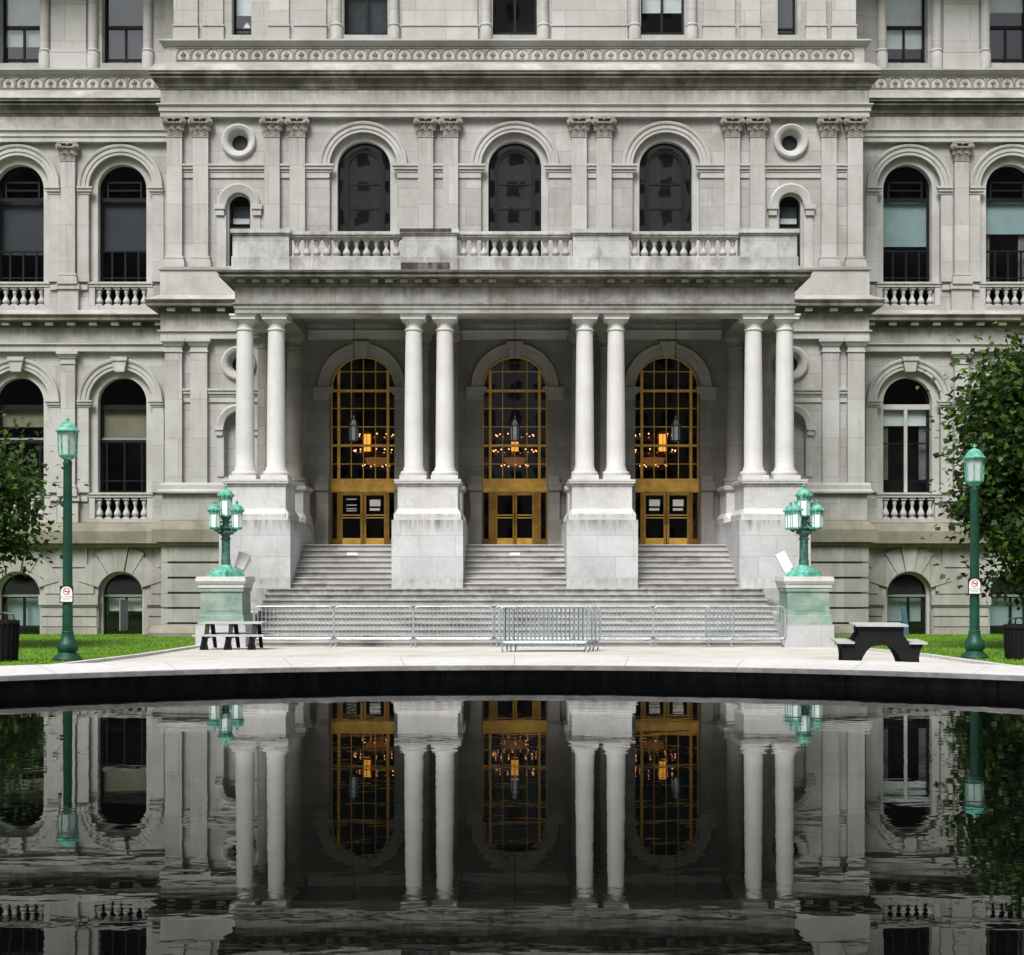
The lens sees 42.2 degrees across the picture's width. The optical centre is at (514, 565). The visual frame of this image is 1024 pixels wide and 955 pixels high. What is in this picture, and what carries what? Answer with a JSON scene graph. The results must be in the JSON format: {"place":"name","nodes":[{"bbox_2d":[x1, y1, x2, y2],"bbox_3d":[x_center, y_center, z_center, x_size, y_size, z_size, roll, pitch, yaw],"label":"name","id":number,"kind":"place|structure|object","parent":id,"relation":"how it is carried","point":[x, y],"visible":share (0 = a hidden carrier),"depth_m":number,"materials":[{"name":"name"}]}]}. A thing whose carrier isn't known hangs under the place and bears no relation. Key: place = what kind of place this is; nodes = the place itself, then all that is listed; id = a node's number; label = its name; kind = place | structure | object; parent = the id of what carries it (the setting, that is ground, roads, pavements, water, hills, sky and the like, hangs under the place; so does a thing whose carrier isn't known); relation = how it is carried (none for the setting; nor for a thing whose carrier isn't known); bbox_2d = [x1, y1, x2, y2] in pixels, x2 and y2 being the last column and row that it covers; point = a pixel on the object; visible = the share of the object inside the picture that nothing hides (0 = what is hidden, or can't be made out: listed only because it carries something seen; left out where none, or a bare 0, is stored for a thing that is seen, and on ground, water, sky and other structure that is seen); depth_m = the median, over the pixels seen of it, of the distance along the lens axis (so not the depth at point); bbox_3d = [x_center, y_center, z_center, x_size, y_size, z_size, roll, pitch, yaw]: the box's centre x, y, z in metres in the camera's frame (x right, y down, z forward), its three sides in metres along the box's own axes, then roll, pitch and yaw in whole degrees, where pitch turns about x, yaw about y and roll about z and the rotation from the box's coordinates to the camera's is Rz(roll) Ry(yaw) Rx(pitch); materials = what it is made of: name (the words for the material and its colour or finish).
{"place":"outdoors","nodes":[
{"label":"outdoors","id":0,"kind":"place"},
{"bbox_2d":[20,633,1002,634],"bbox_3d":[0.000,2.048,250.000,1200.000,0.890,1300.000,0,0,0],"label":"ground","id":1,"kind":"structure","parent":0,"point":[141,633],"depth_m":48.94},
{"bbox_2d":[56,645,199,663],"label":"kerb","id":2,"kind":"structure","parent":1,"relation":"on","point":[97,660],"depth_m":28.21,"materials":[{"name":"concrete"}]},
{"bbox_2d":[0,0,1023,636],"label":"capitol building","id":3,"kind":"structure","parent":1,"relation":"on","point":[268,256],"depth_m":44.40,"materials":[{"name":"stone"}]},
{"bbox_2d":[2,574,39,631],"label":"window","id":4,"kind":"structure","parent":3,"relation":"in","point":[25,608],"depth_m":47.65,"materials":[{"name":"black glass"}]},
{"bbox_2d":[3,0,39,62],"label":"window","id":5,"kind":"structure","parent":3,"relation":"in","point":[23,16],"depth_m":47.51,"materials":[{"name":"black glass"}]},
{"bbox_2d":[0,167,43,281],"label":"window","id":6,"kind":"structure","parent":3,"relation":"in","point":[22,218],"depth_m":47.64,"materials":[{"name":"black glass"}]},
{"bbox_2d":[0,379,43,491],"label":"window","id":7,"kind":"structure","parent":3,"relation":"in","point":[34,414],"depth_m":47.53,"materials":[{"name":"black glass"}]},
{"bbox_2d":[100,167,145,281],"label":"window","id":8,"kind":"structure","parent":3,"relation":"in","point":[124,218],"depth_m":47.60,"materials":[{"name":"black glass"}]},
{"bbox_2d":[100,379,145,491],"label":"window","id":9,"kind":"structure","parent":3,"relation":"in","point":[124,424],"depth_m":47.47,"materials":[{"name":"black glass"}]},
{"bbox_2d":[104,574,141,634],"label":"window","id":10,"kind":"structure","parent":3,"relation":"in","point":[123,603],"depth_m":47.35,"materials":[{"name":"black glass"}]},
{"bbox_2d":[105,0,142,62],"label":"window","id":11,"kind":"structure","parent":3,"relation":"in","point":[123,18],"depth_m":47.56,"materials":[{"name":"grey glass"}]},
{"bbox_2d":[230,197,249,265],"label":"window","id":12,"kind":"structure","parent":3,"relation":"in","point":[241,215],"depth_m":44.80,"materials":[{"name":"clear glass"}]},
{"bbox_2d":[234,0,250,34],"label":"window","id":13,"kind":"structure","parent":3,"relation":"in","point":[241,7],"depth_m":44.91,"materials":[{"name":"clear glass"}]},
{"bbox_2d":[244,22,250,31],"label":"table lamp","id":14,"kind":"object","parent":3,"relation":"on","point":[247,25],"visible":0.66,"depth_m":45.06,"materials":[{"name":"white metal"}]},
{"bbox_2d":[349,416,358,441],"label":"hanging lantern","id":15,"kind":"object","parent":3,"relation":"hanging from","point":[354,430],"visible":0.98,"depth_m":42.12,"materials":[{"name":"black metal"}]},
{"bbox_2d":[338,143,389,255],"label":"window","id":16,"kind":"structure","parent":3,"relation":"in","point":[364,180],"depth_m":44.98,"materials":[{"name":"black glass"}]},
{"bbox_2d":[345,0,387,34],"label":"window","id":17,"kind":"structure","parent":3,"relation":"in","point":[362,17],"depth_m":45.01,"materials":[{"name":"grey glass"}]},
{"bbox_2d":[362,430,371,452],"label":"hall lantern","id":18,"kind":"object","parent":3,"relation":"hanging from","point":[367,436],"visible":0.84,"depth_m":45.88,"materials":[{"name":"glass"}]},
{"bbox_2d":[353,430,393,469],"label":"chandelier","id":19,"kind":"object","parent":3,"relation":"hanging from","point":[380,461],"visible":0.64,"depth_m":48.69,"materials":[{"name":"brown metal"}]},
{"bbox_2d":[510,442,518,452],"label":"hall lantern","id":20,"kind":"object","parent":3,"relation":"hanging from","point":[512,450],"visible":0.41,"depth_m":45.88,"materials":[{"name":"glass"}]},
{"bbox_2d":[488,143,540,255],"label":"window","id":21,"kind":"structure","parent":3,"relation":"in","point":[514,180],"depth_m":44.98,"materials":[{"name":"black glass"}]},
{"bbox_2d":[493,433,536,469],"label":"chandelier","id":22,"kind":"object","parent":3,"relation":"hanging from","point":[519,461],"visible":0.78,"depth_m":48.68,"materials":[{"name":"brown metal"}]},
{"bbox_2d":[510,319,519,441],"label":"hanging lantern","id":23,"kind":"object","parent":3,"relation":"hanging from","point":[515,431],"visible":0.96,"depth_m":42.17,"materials":[{"name":"black metal"}]},
{"bbox_2d":[493,0,536,34],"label":"window","id":24,"kind":"structure","parent":3,"relation":"in","point":[494,33],"depth_m":44.76,"materials":[{"name":"black glass"}]},
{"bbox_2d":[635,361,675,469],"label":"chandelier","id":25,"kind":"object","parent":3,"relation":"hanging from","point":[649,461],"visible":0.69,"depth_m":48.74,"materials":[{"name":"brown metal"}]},
{"bbox_2d":[658,359,665,452],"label":"hall lantern","id":26,"kind":"object","parent":3,"relation":"hanging from","point":[662,436],"visible":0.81,"depth_m":45.88,"materials":[{"name":"orange metal"}]},
{"bbox_2d":[641,0,683,34],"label":"window","id":27,"kind":"structure","parent":3,"relation":"in","point":[661,7],"depth_m":44.91,"materials":[{"name":"clear glass"}]},
{"bbox_2d":[639,143,690,255],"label":"window","id":28,"kind":"structure","parent":3,"relation":"in","point":[664,180],"depth_m":44.98,"materials":[{"name":"black glass"}]},
{"bbox_2d":[670,319,680,441],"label":"hanging lantern","id":29,"kind":"object","parent":3,"relation":"hanging from","point":[676,431],"visible":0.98,"depth_m":42.17,"materials":[{"name":"black metal"}]},
{"bbox_2d":[778,0,794,34],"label":"window","id":30,"kind":"structure","parent":3,"relation":"in","point":[786,8],"depth_m":44.91,"materials":[{"name":"grey glass"}]},
{"bbox_2d":[779,197,799,265],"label":"window","id":31,"kind":"structure","parent":3,"relation":"in","point":[787,215],"depth_m":44.80,"materials":[{"name":"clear glass"}]},
{"bbox_2d":[883,167,928,281],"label":"window","id":32,"kind":"structure","parent":3,"relation":"in","point":[905,220],"depth_m":47.60,"materials":[{"name":"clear glass"}]},
{"bbox_2d":[887,0,924,62],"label":"window","id":33,"kind":"structure","parent":3,"relation":"in","point":[905,18],"depth_m":47.51,"materials":[{"name":"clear glass"}]},
{"bbox_2d":[883,379,929,491],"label":"window","id":34,"kind":"structure","parent":3,"relation":"in","point":[905,415],"depth_m":47.60,"materials":[{"name":"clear glass"}]},
{"bbox_2d":[887,574,925,633],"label":"window","id":35,"kind":"structure","parent":3,"relation":"in","point":[912,602],"depth_m":47.65,"materials":[{"name":"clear glass"}]},
{"bbox_2d":[986,167,1023,281],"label":"window","id":36,"kind":"structure","parent":3,"relation":"in","point":[1004,216],"depth_m":47.60,"materials":[{"name":"clear glass"}]},
{"bbox_2d":[990,576,1023,628],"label":"window","id":37,"kind":"structure","parent":3,"relation":"in","point":[1000,614],"depth_m":47.65,"materials":[{"name":"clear glass"}]},
{"bbox_2d":[990,0,1023,62],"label":"window","id":38,"kind":"structure","parent":3,"relation":"in","point":[996,6],"depth_m":47.51,"materials":[{"name":"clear glass"}]},
{"bbox_2d":[831,645,1009,664],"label":"kerb","id":39,"kind":"structure","parent":1,"relation":"on","point":[964,660],"depth_m":26.95,"materials":[{"name":"concrete"}]},
{"bbox_2d":[0,633,1023,665],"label":"lawn","id":40,"kind":"structure","parent":0,"point":[115,639],"depth_m":36.51,"materials":[{"name":"plant"}]},
{"bbox_2d":[0,612,19,661],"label":"litter bin","id":41,"kind":"object","parent":40,"relation":"on","point":[9,638],"visible":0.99,"depth_m":25.82,"materials":[{"name":"black plastic"}]},
{"bbox_2d":[0,410,89,579],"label":"leafy tree","id":42,"kind":"object","parent":40,"relation":"on","point":[11,478],"visible":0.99,"depth_m":33.96,"materials":[{"name":"green plant"}]},
{"bbox_2d":[53,416,81,660],"bbox_3d":[-8.934,-0.526,26.500,0.560,4.940,0.560,0,0,0],"label":"street lamp","id":43,"kind":"object","parent":40,"relation":"on","point":[68,431],"visible":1,"depth_m":26.42,"materials":[{"name":"green metal"}]},
{"bbox_2d":[60,586,73,602],"bbox_3d":[-8.914,0.565,26.382,0.270,0.340,0.036,0,0,0],"label":"no smoking sign","id":44,"kind":"object","parent":43,"relation":"attached to","point":[66,594],"visible":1,"depth_m":26.37,"materials":[{"name":"white metal"}]},
{"bbox_2d":[901,606,908,634],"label":"leaning board","id":45,"kind":"object","parent":40,"relation":"on","point":[905,621],"visible":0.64,"depth_m":45.94,"materials":[{"name":"blue"}]},
{"bbox_2d":[916,317,1023,609],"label":"leafy tree","id":46,"kind":"object","parent":40,"relation":"on","point":[999,429],"visible":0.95,"depth_m":32.25,"materials":[{"name":"green plant"}]},
{"bbox_2d":[960,444,988,658],"bbox_3d":[9.495,-0.278,27.400,0.560,4.500,0.560,0,0,0],"label":"street lamp","id":47,"kind":"object","parent":40,"relation":"on","point":[974,642],"visible":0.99,"depth_m":27.32,"materials":[{"name":"green metal"}]},
{"bbox_2d":[968,578,980,594],"bbox_3d":[9.455,0.420,27.282,0.270,0.340,0.036,0,0,0],"label":"no smoking sign","id":48,"kind":"object","parent":47,"relation":"attached to","point":[974,586],"visible":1,"depth_m":27.27,"materials":[{"name":"white metal"}]},
{"bbox_2d":[1003,617,1023,659],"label":"litter bin","id":49,"kind":"object","parent":40,"relation":"on","point":[1013,636],"visible":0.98,"depth_m":26.81,"materials":[{"name":"black plastic"}]},
{"bbox_2d":[98,647,970,663],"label":"plaza","id":50,"kind":"structure","parent":0,"point":[803,653],"depth_m":30.85,"materials":[{"name":"grey concrete"}]},
{"bbox_2d":[195,576,254,646],"bbox_3d":[-7.930,1.300,36.400,1.360,2.020,1.360,0,0,0],"label":"stone pedestal","id":51,"kind":"object","parent":50,"relation":"on","point":[225,599],"visible":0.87,"depth_m":35.80,"materials":[{"name":"stone"}]},
{"bbox_2d":[207,483,244,576],"bbox_3d":[-7.930,-0.993,36.400,1.018,2.566,1.018,0,0,-13],"label":"candelabra lamp","id":52,"kind":"object","parent":51,"relation":"on","point":[225,510],"visible":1,"depth_m":36.23,"materials":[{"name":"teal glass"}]},
{"bbox_2d":[234,551,250,571],"bbox_3d":[-7.594,-0.035,37.069,0.470,0.769,0.478,0,0,0],"label":"floodlight","id":53,"kind":"object","parent":51,"relation":"on","point":[243,560],"visible":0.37,"depth_m":36.90,"materials":[{"name":"metal"}]},
{"bbox_2d":[192,621,274,649],"bbox_3d":[-7.192,1.783,34.000,1.800,0.700,1.460,0,0,0],"label":"picnic table","id":54,"kind":"object","parent":50,"relation":"on","point":[229,635],"visible":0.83,"depth_m":33.64,"materials":[{"name":"grey wood"}]},
{"bbox_2d":[253,606,333,646],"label":"crowd barrier","id":55,"kind":"object","parent":50,"relation":"on","point":[303,638],"visible":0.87,"depth_m":35.69,"materials":[{"name":"grey metal"}]},
{"bbox_2d":[333,606,412,646],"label":"crowd barrier","id":56,"kind":"object","parent":50,"relation":"on","point":[369,638],"visible":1,"depth_m":35.64,"materials":[{"name":"grey metal"}]},
{"bbox_2d":[413,606,493,646],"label":"crowd barrier","id":57,"kind":"object","parent":50,"relation":"on","point":[461,638],"visible":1,"depth_m":35.59,"materials":[{"name":"grey metal"}]},
{"bbox_2d":[0,657,1023,692],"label":"pool basin","id":58,"kind":"object","parent":50,"relation":"on","point":[147,674],"visible":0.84,"depth_m":15.35,"materials":[{"name":"stone"}]},
{"bbox_2d":[0,681,1023,954],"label":"water","id":59,"kind":"structure","parent":58,"relation":"in","point":[514,817],"depth_m":7.12,"materials":[{"name":"black liquid"}]},
{"bbox_2d":[248,544,781,646],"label":"entrance stairs","id":60,"kind":"structure","parent":50,"relation":"on","point":[333,576],"depth_m":38.72,"materials":[{"name":"stone"}]},
{"bbox_2d":[494,606,573,646],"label":"crowd barrier","id":61,"kind":"object","parent":50,"relation":"on","point":[537,638],"visible":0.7,"depth_m":35.69,"materials":[{"name":"grey metal"}]},
{"bbox_2d":[501,607,585,640],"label":"crowd barrier","id":62,"kind":"object","parent":50,"relation":"on","point":[513,619],"visible":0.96,"depth_m":31.97,"materials":[{"name":"grey metal"}]},
{"bbox_2d":[499,606,588,651],"bbox_3d":[0.704,1.510,31.904,2.164,1.110,0.500,0,0,0],"label":"crowd barrier","id":63,"kind":"object","parent":50,"relation":"on","point":[543,642],"visible":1,"depth_m":31.89,"materials":[{"name":"grey metal"}]},
{"bbox_2d":[503,607,586,651],"bbox_3d":[0.696,1.514,32.051,2.164,1.110,0.500,0,0,0],"label":"crowd barrier","id":64,"kind":"object","parent":50,"relation":"on","point":[543,624],"visible":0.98,"depth_m":32.05,"materials":[{"name":"grey metal"}]},
{"bbox_2d":[505,608,588,649],"bbox_3d":[0.818,1.519,32.195,2.164,1.110,0.500,0,1,0],"label":"crowd barrier","id":65,"kind":"object","parent":50,"relation":"on","point":[522,625],"visible":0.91,"depth_m":32.19,"materials":[{"name":"grey metal"}]},
{"bbox_2d":[505,606,592,651],"bbox_3d":[0.812,1.517,32.121,2.164,1.110,0.500,0,0,0],"label":"crowd barrier","id":66,"kind":"object","parent":50,"relation":"on","point":[589,641],"visible":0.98,"depth_m":32.10,"materials":[{"name":"grey metal"}]},
{"bbox_2d":[506,607,592,651],"bbox_3d":[0.827,1.521,32.280,2.164,1.110,0.500,0,-1,0],"label":"crowd barrier","id":67,"kind":"object","parent":50,"relation":"on","point":[531,624],"visible":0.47,"depth_m":32.27,"materials":[{"name":"grey metal"}]},
{"bbox_2d":[510,606,596,651],"bbox_3d":[0.913,1.524,32.354,2.164,1.110,0.500,0,0,0],"label":"crowd barrier","id":68,"kind":"object","parent":50,"relation":"on","point":[594,640],"visible":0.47,"depth_m":32.35,"materials":[{"name":"grey metal"}]},
{"bbox_2d":[514,612,598,640],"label":"crowd barrier","id":69,"kind":"object","parent":50,"relation":"on","point":[538,640],"visible":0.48,"depth_m":32.57,"materials":[{"name":"grey metal"}]},
{"bbox_2d":[514,606,600,650],"bbox_3d":[1.029,1.528,32.505,2.164,1.110,0.500,0,-1,0],"label":"crowd barrier","id":70,"kind":"object","parent":50,"relation":"on","point":[597,641],"visible":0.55,"depth_m":32.49,"materials":[{"name":"grey metal"}]},
{"bbox_2d":[573,606,652,646],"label":"crowd barrier","id":71,"kind":"object","parent":50,"relation":"on","point":[625,638],"visible":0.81,"depth_m":35.59,"materials":[{"name":"grey metal"}]},
{"bbox_2d":[653,606,733,647],"bbox_3d":[4.776,1.620,35.500,2.164,1.110,0.500,0,0,0],"label":"crowd barrier","id":72,"kind":"object","parent":50,"relation":"on","point":[693,638],"visible":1,"depth_m":35.49,"materials":[{"name":"grey metal"}]},
{"bbox_2d":[706,606,785,646],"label":"crowd barrier","id":73,"kind":"object","parent":50,"relation":"on","point":[765,638],"visible":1,"depth_m":35.68,"materials":[{"name":"grey metal"}]},
{"bbox_2d":[774,576,833,646],"bbox_3d":[7.930,1.300,36.400,1.360,2.020,1.360,0,0,0],"label":"stone pedestal","id":74,"kind":"object","parent":50,"relation":"on","point":[804,602],"visible":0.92,"depth_m":35.78,"materials":[{"name":"stone"}]},
{"bbox_2d":[775,551,792,574],"bbox_3d":[7.580,-0.037,37.086,0.659,0.774,0.300,0,0,43],"label":"floodlight","id":75,"kind":"object","parent":74,"relation":"on","point":[783,560],"visible":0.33,"depth_m":37.05,"materials":[{"name":"metal"}]},
{"bbox_2d":[783,483,824,576],"bbox_3d":[7.930,-0.993,36.400,1.018,2.566,1.018,0,0,-2],"label":"candelabra lamp","id":76,"kind":"object","parent":74,"relation":"on","point":[803,517],"visible":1,"depth_m":36.25,"materials":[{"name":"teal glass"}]},
{"bbox_2d":[831,622,927,661],"bbox_3d":[6.406,1.407,23.400,1.520,0.780,1.100,0,0,8],"label":"picnic table","id":77,"kind":"object","parent":50,"relation":"on","point":[861,641],"visible":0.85,"depth_m":22.95,"materials":[{"name":"black"}]}
]}

